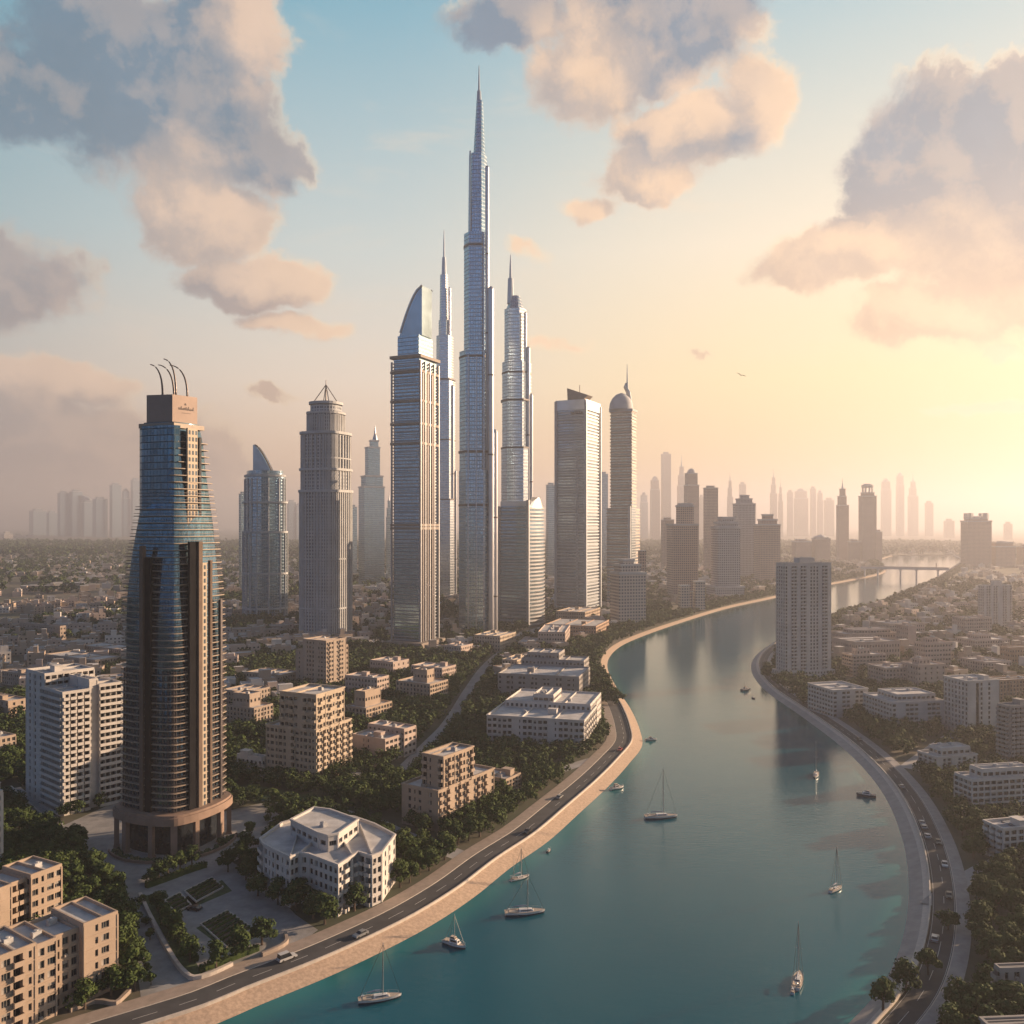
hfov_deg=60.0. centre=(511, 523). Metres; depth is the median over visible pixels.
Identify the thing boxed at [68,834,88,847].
broadleaf tree
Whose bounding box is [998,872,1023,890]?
broadleaf tree
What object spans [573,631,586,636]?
house
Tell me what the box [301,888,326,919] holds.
broadleaf tree
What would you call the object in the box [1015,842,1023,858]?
broadleaf tree
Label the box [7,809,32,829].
broadleaf tree
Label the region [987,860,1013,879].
broadleaf tree
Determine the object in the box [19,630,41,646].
house
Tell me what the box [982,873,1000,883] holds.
broadleaf tree
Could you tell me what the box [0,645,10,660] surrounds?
house
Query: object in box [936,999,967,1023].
broadleaf tree
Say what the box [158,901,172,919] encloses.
broadleaf tree
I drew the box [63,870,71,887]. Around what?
broadleaf tree
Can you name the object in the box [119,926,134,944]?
broadleaf tree
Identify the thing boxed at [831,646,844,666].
house
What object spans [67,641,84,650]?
house
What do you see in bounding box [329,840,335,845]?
window
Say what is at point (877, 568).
river bridge
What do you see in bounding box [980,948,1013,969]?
broadleaf tree
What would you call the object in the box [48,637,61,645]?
house
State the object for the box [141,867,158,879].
broadleaf tree
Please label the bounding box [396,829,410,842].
broadleaf tree
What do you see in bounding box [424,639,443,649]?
house
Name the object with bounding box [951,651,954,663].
house
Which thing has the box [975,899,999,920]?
broadleaf tree
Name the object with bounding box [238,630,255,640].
house
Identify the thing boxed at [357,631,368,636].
house
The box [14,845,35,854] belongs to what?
broadleaf tree
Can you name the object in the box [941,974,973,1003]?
broadleaf tree
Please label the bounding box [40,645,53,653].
house
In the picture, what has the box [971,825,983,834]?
broadleaf tree
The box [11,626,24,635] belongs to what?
house
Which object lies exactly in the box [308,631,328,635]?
house
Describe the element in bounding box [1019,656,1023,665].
house
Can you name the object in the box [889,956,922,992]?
broadleaf tree
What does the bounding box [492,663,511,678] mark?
house
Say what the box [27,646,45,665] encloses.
house
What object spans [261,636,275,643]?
house
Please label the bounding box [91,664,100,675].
house
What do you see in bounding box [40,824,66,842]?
broadleaf tree
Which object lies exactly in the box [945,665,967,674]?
house
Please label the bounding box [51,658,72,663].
house
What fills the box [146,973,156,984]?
broadleaf tree
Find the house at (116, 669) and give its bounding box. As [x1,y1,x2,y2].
[110,663,125,673]
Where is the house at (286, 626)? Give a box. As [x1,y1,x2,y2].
[280,624,292,634]
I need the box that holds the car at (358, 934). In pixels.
[352,928,368,938]
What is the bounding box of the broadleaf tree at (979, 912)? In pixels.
[963,899,993,929]
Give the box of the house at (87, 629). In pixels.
[81,626,92,633]
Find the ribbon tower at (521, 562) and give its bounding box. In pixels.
[498,497,544,627]
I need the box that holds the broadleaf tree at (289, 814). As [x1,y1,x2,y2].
[280,809,297,820]
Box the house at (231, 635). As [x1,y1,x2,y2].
[228,633,236,641]
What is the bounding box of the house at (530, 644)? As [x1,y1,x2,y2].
[521,640,539,648]
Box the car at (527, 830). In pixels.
[523,827,531,833]
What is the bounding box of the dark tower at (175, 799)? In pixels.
[107,359,236,864]
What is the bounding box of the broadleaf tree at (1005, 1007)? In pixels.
[986,998,1021,1015]
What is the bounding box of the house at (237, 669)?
[233,666,248,675]
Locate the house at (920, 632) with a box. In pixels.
[916,631,927,637]
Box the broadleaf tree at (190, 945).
[176,934,205,961]
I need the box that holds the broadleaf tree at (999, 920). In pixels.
[994,916,1018,933]
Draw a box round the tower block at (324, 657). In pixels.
[295,635,347,683]
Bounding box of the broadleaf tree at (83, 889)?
[68,883,95,898]
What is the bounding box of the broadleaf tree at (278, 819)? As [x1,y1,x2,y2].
[267,815,284,825]
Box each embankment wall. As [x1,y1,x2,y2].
[141,700,632,1023]
[758,642,930,1023]
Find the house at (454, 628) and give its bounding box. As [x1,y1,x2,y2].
[450,623,460,633]
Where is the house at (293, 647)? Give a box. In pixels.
[285,640,295,652]
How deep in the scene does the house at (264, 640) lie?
799.08 m
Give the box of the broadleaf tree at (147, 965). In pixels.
[143,962,152,970]
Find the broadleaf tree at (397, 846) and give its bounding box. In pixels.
[395,835,407,854]
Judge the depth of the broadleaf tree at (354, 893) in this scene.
262.02 m
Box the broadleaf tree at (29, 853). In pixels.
[16,851,35,860]
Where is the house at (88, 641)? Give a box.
[71,639,93,643]
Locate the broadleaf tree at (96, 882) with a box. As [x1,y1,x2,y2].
[82,874,105,896]
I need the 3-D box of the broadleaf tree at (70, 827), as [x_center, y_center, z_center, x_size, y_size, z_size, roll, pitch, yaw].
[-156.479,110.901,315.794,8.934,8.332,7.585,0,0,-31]
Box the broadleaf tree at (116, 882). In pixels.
[107,881,128,900]
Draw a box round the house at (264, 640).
[256,638,267,647]
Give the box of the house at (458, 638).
[447,636,467,642]
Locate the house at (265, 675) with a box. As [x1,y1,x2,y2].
[247,669,276,683]
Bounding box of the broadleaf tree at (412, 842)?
[400,837,424,851]
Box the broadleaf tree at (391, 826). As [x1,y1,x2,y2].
[385,822,395,830]
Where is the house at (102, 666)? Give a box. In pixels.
[86,663,104,671]
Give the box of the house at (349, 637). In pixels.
[346,636,355,641]
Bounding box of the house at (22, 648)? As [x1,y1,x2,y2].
[12,641,27,655]
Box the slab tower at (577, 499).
[554,385,601,608]
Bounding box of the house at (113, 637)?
[105,630,124,643]
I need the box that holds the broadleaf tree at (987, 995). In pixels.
[963,980,999,1011]
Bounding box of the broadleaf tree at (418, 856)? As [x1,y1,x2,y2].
[411,850,426,874]
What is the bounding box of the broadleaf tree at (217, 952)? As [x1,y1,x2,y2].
[207,939,228,967]
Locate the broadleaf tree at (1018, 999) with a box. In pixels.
[1007,992,1023,1014]
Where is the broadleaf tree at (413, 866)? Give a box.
[405,860,419,882]
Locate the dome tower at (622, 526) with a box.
[606,368,639,602]
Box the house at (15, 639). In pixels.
[0,634,18,644]
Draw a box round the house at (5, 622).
[0,617,11,627]
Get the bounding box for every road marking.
[132,701,623,1019]
[760,645,933,1023]
[764,650,943,1023]
[767,660,954,1023]
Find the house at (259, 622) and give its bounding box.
[247,620,267,627]
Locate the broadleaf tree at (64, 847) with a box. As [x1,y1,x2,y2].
[53,843,72,851]
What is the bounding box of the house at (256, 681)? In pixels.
[240,678,263,685]
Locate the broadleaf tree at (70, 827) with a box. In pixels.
[61,823,80,831]
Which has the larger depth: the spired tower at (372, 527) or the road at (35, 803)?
the spired tower at (372, 527)
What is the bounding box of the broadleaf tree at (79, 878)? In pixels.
[65,873,89,889]
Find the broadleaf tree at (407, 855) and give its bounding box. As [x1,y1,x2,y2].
[401,848,419,870]
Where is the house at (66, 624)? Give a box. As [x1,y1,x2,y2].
[53,622,70,628]
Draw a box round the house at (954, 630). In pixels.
[944,625,960,636]
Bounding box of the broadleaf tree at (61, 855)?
[51,851,68,861]
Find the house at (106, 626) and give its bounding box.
[93,620,117,632]
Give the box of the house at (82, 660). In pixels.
[77,657,96,664]
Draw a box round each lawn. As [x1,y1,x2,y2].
[146,895,200,974]
[187,880,231,904]
[197,926,254,950]
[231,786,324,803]
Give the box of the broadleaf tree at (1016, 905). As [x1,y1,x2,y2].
[1006,904,1023,931]
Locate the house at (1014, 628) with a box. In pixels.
[1005,626,1023,634]
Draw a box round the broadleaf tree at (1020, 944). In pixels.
[1011,932,1023,954]
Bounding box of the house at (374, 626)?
[369,619,389,633]
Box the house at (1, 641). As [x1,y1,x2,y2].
[0,639,11,655]
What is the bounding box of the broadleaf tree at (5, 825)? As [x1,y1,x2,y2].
[3,823,14,835]
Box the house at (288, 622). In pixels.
[282,618,292,628]
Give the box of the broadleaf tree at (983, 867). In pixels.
[973,860,990,874]
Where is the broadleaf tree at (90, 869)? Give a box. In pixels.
[80,858,99,876]
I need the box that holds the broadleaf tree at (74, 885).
[67,883,92,896]
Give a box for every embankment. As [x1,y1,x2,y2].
[156,556,890,1023]
[756,555,959,1023]
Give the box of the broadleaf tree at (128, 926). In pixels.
[120,922,138,937]
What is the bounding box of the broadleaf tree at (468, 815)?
[460,811,475,821]
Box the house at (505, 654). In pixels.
[499,652,511,657]
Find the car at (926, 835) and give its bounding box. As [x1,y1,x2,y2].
[924,833,930,838]
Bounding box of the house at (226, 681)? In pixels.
[224,679,228,687]
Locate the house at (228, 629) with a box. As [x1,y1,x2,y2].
[223,625,230,631]
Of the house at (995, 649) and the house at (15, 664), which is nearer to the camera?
the house at (15, 664)
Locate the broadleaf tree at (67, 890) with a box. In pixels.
[63,882,70,893]
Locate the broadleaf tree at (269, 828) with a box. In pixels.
[264,826,273,832]
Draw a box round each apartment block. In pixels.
[0,693,25,720]
[0,730,15,750]
[0,782,2,861]
[224,684,269,703]
[226,689,272,731]
[246,667,294,682]
[257,806,395,916]
[345,671,388,693]
[345,686,391,726]
[352,720,415,761]
[370,656,408,673]
[396,667,447,699]
[411,661,455,678]
[444,641,472,654]
[474,630,515,651]
[494,766,520,793]
[502,654,525,663]
[518,636,537,644]
[538,624,569,646]
[547,618,608,636]
[556,606,599,619]
[677,581,705,609]
[807,681,868,717]
[831,627,895,641]
[832,636,899,661]
[842,647,885,676]
[863,687,943,728]
[867,661,906,685]
[870,619,925,631]
[895,622,915,643]
[901,656,945,690]
[914,635,950,667]
[917,742,977,776]
[943,674,999,733]
[952,615,991,633]
[954,761,1023,813]
[955,632,1009,647]
[960,655,1011,673]
[978,1015,1023,1023]
[982,815,1023,859]
[989,675,1023,699]
[990,962,1023,1002]
[996,697,1023,761]
[1000,645,1023,663]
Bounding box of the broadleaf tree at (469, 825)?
[461,818,478,840]
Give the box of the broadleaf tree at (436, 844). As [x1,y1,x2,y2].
[423,837,446,862]
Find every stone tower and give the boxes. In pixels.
[298,385,352,633]
[705,517,744,596]
[732,495,755,578]
[753,514,780,582]
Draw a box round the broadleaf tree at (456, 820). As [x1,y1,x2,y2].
[448,818,463,828]
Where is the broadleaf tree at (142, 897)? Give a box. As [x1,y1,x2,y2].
[137,894,146,901]
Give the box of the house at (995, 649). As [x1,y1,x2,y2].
[987,646,999,656]
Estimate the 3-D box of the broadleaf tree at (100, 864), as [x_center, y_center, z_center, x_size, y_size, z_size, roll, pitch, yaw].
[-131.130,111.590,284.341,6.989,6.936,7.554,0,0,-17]
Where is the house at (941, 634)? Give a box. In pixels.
[933,630,954,641]
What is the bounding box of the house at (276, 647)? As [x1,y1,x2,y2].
[268,643,290,654]
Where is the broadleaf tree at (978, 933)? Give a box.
[971,927,994,957]
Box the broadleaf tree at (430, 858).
[418,845,440,870]
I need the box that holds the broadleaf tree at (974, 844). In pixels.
[960,833,986,858]
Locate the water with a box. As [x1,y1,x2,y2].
[218,554,959,1023]
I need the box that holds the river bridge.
[861,563,948,578]
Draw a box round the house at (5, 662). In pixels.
[0,654,10,668]
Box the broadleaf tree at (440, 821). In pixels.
[436,817,447,826]
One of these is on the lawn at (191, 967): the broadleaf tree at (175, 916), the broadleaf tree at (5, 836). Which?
the broadleaf tree at (175, 916)
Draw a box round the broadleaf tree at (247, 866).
[235,855,258,879]
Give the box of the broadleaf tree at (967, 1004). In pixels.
[953,989,988,1021]
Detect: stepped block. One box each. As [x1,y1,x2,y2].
[265,683,352,784]
[401,742,494,831]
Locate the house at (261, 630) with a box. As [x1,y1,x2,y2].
[254,625,265,635]
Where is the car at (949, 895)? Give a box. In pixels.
[946,890,952,898]
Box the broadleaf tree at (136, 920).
[119,910,139,924]
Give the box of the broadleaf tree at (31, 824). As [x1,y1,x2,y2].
[26,816,39,828]
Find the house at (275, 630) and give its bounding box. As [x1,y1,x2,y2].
[264,627,279,636]
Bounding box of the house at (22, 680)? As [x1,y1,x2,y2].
[19,675,25,687]
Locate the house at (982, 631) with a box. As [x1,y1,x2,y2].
[976,630,991,633]
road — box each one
[15,787,62,825]
[90,700,630,1023]
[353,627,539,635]
[381,820,463,858]
[400,630,534,769]
[563,755,622,770]
[759,644,955,1023]
[901,732,953,768]
[920,858,992,904]
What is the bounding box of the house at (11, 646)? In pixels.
[7,644,14,651]
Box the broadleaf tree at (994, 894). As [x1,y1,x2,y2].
[983,882,1010,912]
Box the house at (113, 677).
[97,675,122,682]
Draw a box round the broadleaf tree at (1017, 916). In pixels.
[1007,906,1023,931]
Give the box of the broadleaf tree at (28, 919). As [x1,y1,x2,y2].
[21,914,42,921]
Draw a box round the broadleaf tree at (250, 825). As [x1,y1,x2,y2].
[244,821,255,832]
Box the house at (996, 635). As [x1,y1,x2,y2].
[991,633,1006,637]
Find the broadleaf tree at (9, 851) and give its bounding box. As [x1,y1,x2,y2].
[0,846,20,860]
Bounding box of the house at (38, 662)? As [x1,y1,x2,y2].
[28,659,47,667]
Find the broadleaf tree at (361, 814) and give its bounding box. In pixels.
[355,808,368,819]
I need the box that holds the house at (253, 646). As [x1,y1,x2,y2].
[246,642,259,651]
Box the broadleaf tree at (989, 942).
[974,931,1007,961]
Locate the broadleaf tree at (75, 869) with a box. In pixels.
[67,863,83,879]
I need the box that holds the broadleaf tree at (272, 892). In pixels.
[265,876,286,904]
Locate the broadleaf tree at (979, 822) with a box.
[968,814,986,828]
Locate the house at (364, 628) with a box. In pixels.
[362,626,372,637]
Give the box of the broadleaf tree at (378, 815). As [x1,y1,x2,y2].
[371,811,386,823]
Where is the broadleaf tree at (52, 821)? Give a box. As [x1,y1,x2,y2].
[41,816,60,829]
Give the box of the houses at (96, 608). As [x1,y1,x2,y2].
[0,543,1023,629]
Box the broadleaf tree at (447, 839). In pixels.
[437,830,456,859]
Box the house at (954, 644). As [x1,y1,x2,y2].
[951,642,963,656]
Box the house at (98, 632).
[91,630,103,639]
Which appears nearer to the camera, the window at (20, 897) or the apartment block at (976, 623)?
the window at (20, 897)
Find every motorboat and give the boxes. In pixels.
[609,783,623,790]
[645,736,656,740]
[740,682,749,690]
[790,987,794,994]
[856,790,875,797]
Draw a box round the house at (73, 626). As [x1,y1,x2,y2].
[69,622,94,630]
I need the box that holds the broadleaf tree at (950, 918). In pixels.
[933,909,960,929]
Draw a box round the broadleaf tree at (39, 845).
[33,839,45,855]
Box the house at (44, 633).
[37,628,47,637]
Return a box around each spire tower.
[436,237,456,595]
[458,71,497,636]
[501,255,533,500]
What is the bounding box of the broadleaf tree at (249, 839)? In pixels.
[229,831,257,848]
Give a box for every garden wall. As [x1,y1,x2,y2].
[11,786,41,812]
[69,988,131,1011]
[138,892,232,980]
[261,931,288,956]
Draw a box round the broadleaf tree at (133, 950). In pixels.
[119,941,151,966]
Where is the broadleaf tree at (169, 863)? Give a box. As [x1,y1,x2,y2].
[161,855,177,873]
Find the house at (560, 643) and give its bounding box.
[551,641,568,648]
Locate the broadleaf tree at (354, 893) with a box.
[344,882,368,911]
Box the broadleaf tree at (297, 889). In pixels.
[280,877,310,911]
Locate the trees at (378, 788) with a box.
[0,538,1023,1023]
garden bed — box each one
[165,892,191,910]
[184,877,223,902]
[200,910,251,947]
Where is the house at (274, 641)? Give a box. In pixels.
[265,638,284,650]
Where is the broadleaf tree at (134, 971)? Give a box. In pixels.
[122,960,154,990]
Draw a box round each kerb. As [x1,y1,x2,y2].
[87,703,615,1023]
[768,651,956,1023]
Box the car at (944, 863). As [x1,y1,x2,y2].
[941,860,947,867]
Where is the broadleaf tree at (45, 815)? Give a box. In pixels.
[35,810,64,825]
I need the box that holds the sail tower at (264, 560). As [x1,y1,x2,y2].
[242,444,287,619]
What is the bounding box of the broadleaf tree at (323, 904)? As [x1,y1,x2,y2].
[311,892,340,924]
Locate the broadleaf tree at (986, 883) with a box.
[974,880,1001,906]
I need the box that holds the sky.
[0,0,1023,528]
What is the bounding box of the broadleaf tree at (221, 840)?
[217,837,226,844]
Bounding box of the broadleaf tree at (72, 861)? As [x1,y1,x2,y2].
[69,856,85,873]
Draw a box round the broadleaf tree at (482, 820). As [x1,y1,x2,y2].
[471,812,494,836]
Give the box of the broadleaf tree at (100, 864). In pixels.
[91,861,114,876]
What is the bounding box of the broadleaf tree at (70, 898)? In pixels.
[63,894,82,903]
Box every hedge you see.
[145,861,207,887]
[155,906,198,962]
[198,943,259,972]
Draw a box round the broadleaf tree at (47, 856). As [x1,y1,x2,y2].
[38,850,54,860]
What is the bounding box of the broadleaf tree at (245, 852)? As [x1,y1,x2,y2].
[238,847,256,861]
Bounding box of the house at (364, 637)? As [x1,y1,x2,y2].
[352,636,372,641]
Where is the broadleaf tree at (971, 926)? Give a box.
[966,920,994,940]
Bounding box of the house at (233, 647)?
[224,643,244,650]
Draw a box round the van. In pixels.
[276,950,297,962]
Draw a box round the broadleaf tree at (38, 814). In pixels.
[26,812,41,826]
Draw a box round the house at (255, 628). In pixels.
[251,626,258,634]
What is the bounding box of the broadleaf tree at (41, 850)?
[37,848,52,855]
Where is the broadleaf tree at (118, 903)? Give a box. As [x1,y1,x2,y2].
[107,895,142,910]
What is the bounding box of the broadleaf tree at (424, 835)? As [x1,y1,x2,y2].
[415,828,431,841]
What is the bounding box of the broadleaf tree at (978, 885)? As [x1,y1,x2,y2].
[966,873,987,899]
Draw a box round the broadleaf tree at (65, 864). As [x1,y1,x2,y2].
[57,860,69,875]
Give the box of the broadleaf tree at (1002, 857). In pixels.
[988,852,1017,872]
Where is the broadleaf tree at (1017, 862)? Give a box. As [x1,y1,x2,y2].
[1009,858,1023,874]
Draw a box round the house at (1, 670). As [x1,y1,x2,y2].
[0,667,28,681]
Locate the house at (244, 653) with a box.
[231,650,254,657]
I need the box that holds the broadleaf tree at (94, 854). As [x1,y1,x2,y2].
[81,847,106,868]
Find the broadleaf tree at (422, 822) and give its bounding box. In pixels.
[413,812,433,831]
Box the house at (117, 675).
[103,673,123,679]
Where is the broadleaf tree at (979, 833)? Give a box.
[972,831,991,853]
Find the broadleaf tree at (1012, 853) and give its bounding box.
[1001,847,1017,860]
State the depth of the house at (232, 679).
603.18 m
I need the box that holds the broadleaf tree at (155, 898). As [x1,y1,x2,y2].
[148,890,167,911]
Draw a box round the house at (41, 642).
[30,638,47,645]
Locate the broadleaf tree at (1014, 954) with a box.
[1004,945,1023,961]
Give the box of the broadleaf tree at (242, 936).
[226,923,251,953]
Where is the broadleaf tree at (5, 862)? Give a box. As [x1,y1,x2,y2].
[0,859,14,869]
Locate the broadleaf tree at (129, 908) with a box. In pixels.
[119,903,142,918]
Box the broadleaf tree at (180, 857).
[173,850,187,869]
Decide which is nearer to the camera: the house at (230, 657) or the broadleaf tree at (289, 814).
the broadleaf tree at (289, 814)
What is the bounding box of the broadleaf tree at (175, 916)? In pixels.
[159,907,182,928]
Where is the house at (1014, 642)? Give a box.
[1009,640,1020,645]
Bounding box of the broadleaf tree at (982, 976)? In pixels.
[971,962,993,988]
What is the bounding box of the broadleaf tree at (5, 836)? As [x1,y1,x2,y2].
[3,833,11,840]
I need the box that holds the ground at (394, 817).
[0,529,1023,1023]
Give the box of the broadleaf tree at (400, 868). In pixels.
[389,859,411,887]
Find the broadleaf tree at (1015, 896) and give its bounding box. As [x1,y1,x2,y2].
[1001,886,1023,912]
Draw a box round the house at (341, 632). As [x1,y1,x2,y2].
[334,628,352,636]
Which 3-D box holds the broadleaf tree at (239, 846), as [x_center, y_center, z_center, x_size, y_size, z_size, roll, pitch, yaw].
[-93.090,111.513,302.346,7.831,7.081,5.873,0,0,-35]
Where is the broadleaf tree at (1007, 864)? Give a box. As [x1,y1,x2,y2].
[1003,862,1015,871]
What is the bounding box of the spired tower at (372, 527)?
[358,429,384,584]
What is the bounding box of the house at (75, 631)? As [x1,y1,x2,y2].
[67,629,79,636]
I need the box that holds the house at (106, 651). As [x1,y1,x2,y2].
[93,649,108,653]
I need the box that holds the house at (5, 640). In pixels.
[3,636,17,645]
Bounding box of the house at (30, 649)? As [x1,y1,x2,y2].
[24,644,45,659]
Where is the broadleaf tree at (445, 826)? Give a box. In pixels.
[439,819,453,831]
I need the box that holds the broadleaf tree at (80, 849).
[72,845,87,858]
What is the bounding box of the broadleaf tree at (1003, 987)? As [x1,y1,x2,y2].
[987,979,1023,1006]
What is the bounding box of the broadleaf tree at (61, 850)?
[51,849,70,856]
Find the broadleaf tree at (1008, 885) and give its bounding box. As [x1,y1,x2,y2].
[996,880,1016,894]
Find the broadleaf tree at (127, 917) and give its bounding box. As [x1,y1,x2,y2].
[119,912,139,931]
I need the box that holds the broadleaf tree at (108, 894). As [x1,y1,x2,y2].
[92,882,125,903]
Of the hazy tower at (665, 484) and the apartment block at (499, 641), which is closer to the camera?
the apartment block at (499, 641)
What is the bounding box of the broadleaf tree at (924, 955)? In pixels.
[914,947,942,974]
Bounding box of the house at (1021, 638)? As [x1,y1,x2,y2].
[1012,636,1023,640]
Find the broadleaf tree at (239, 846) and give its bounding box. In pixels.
[232,840,249,861]
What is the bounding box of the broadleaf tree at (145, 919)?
[141,916,151,923]
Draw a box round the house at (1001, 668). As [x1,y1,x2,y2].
[989,663,1016,675]
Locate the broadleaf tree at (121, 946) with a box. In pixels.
[119,940,126,963]
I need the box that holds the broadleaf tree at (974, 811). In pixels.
[965,806,982,817]
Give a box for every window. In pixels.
[1,959,9,967]
[1,972,9,981]
[1,985,9,994]
[1,999,9,1008]
[1,1012,9,1021]
[2,737,14,750]
[3,673,17,684]
[13,954,19,962]
[13,967,19,976]
[13,981,19,989]
[13,994,19,1002]
[13,1007,19,1016]
[18,883,22,889]
[18,894,22,900]
[22,625,64,637]
[30,670,120,810]
[38,948,43,956]
[38,960,43,968]
[38,973,43,982]
[38,986,43,994]
[38,998,43,1006]
[38,1011,43,1020]
[47,872,52,878]
[47,883,52,889]
[47,894,52,901]
[48,944,54,952]
[48,956,54,964]
[48,969,54,977]
[48,981,54,989]
[48,994,54,1002]
[55,869,60,875]
[55,880,60,886]
[55,891,60,897]
[63,936,67,944]
[63,948,67,956]
[71,933,76,941]
[86,647,119,654]
[102,920,107,927]
[226,689,268,703]
[267,691,349,778]
[299,640,346,683]
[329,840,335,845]
[346,677,387,690]
[346,695,390,718]
[371,662,407,671]
[397,674,446,698]
[412,667,454,675]
[424,750,492,804]
[445,646,470,652]
[475,635,508,650]
[488,693,588,742]
[499,655,582,693]
[539,634,563,644]
[557,611,594,617]
[571,627,594,634]
[773,566,833,676]
[809,685,862,716]
[833,630,894,636]
[836,641,898,660]
[843,651,884,675]
[864,691,939,727]
[869,666,904,683]
[872,623,923,630]
[903,660,943,689]
[915,639,949,664]
[945,678,989,730]
[956,618,990,631]
[956,635,1008,646]
[961,659,1010,671]
[989,586,1010,625]
[1001,648,1023,661]
[1001,681,1023,698]
[1014,972,1019,979]
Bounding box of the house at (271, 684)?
[264,680,283,690]
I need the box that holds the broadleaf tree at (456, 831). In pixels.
[448,821,468,844]
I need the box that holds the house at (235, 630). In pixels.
[228,627,251,635]
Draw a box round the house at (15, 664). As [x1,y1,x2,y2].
[6,661,24,668]
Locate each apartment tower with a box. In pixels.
[26,663,122,815]
[609,559,646,622]
[638,550,645,571]
[772,556,834,678]
[978,580,1011,626]
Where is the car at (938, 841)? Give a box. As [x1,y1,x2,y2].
[935,838,941,844]
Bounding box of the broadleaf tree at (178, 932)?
[166,921,188,942]
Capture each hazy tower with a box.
[1,532,12,537]
[13,534,23,537]
[29,509,46,534]
[46,511,56,535]
[57,491,68,536]
[69,489,82,536]
[81,495,91,536]
[92,497,107,536]
[110,483,120,536]
[121,488,130,536]
[131,478,139,535]
[239,492,243,588]
[287,500,295,539]
[295,503,298,539]
[353,505,356,572]
[386,499,390,577]
[546,483,553,575]
[602,472,607,565]
[640,492,647,537]
[650,476,659,539]
[661,452,670,518]
[661,517,673,567]
[677,454,684,502]
[684,468,699,563]
[699,495,702,537]
[703,486,717,569]
[727,479,732,516]
[739,482,745,497]
[770,467,776,518]
[778,478,782,536]
[787,490,792,535]
[791,539,811,560]
[793,488,808,535]
[810,486,815,535]
[811,534,830,561]
[817,490,822,534]
[824,498,833,535]
[836,478,848,559]
[847,539,860,560]
[858,484,876,560]
[875,530,881,561]
[881,478,890,535]
[896,472,903,535]
[908,478,917,535]
[925,501,932,535]
[943,519,954,537]
[960,513,991,566]
[992,541,1015,566]
[1003,522,1012,539]
[1016,544,1023,564]
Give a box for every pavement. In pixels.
[53,700,615,1023]
[63,803,316,996]
[768,652,970,1023]
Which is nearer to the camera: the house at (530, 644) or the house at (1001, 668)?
the house at (1001, 668)
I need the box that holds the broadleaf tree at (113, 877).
[101,870,126,886]
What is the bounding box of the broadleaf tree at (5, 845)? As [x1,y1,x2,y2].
[3,841,18,849]
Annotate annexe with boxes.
[237,748,265,776]
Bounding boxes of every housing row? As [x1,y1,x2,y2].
[2,669,25,685]
[20,622,65,639]
[45,650,121,664]
[85,642,125,655]
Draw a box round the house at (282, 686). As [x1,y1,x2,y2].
[271,683,292,704]
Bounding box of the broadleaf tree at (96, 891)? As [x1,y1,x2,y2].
[91,886,105,897]
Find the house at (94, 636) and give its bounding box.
[76,633,98,642]
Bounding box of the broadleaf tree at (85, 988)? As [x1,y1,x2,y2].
[62,977,99,1009]
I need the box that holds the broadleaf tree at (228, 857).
[215,848,237,871]
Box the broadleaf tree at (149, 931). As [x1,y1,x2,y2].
[145,927,154,939]
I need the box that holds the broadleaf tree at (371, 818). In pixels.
[365,816,379,823]
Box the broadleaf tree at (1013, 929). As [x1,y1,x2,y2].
[1002,919,1023,938]
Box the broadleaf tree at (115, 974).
[95,964,125,996]
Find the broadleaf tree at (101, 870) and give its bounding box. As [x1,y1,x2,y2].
[94,862,113,885]
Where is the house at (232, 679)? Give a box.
[224,676,235,686]
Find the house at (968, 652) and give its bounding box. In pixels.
[957,646,980,661]
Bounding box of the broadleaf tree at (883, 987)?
[868,976,896,1010]
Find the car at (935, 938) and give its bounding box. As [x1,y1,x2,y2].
[931,933,938,942]
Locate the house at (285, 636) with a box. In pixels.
[276,633,293,641]
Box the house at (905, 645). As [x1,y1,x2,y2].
[898,639,913,658]
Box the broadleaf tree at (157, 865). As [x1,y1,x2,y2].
[151,860,168,877]
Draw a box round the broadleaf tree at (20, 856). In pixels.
[12,854,29,861]
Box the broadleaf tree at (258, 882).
[245,870,268,895]
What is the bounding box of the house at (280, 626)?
[269,624,283,628]
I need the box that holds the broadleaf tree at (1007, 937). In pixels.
[997,930,1018,953]
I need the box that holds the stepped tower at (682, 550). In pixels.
[666,503,698,594]
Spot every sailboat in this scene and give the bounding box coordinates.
[358,945,400,1004]
[442,914,465,948]
[504,875,544,916]
[510,849,528,881]
[644,771,676,818]
[792,921,803,991]
[813,746,818,778]
[828,848,841,893]
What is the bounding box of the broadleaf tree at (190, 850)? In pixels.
[184,844,201,865]
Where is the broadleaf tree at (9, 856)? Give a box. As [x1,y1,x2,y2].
[2,853,16,862]
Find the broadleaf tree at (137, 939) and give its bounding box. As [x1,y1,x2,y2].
[124,936,148,961]
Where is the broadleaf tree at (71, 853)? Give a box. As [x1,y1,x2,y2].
[65,850,79,859]
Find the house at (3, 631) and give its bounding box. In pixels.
[0,628,10,635]
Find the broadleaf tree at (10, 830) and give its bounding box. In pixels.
[5,825,18,834]
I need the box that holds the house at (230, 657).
[223,652,237,665]
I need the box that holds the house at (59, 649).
[54,648,68,652]
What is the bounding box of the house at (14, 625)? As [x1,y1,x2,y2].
[11,618,27,628]
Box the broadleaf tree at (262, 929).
[247,916,278,945]
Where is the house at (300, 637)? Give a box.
[292,633,315,641]
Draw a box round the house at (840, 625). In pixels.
[831,624,853,629]
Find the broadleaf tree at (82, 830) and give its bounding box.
[64,826,88,844]
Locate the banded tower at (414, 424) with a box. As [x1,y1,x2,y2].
[383,285,445,651]

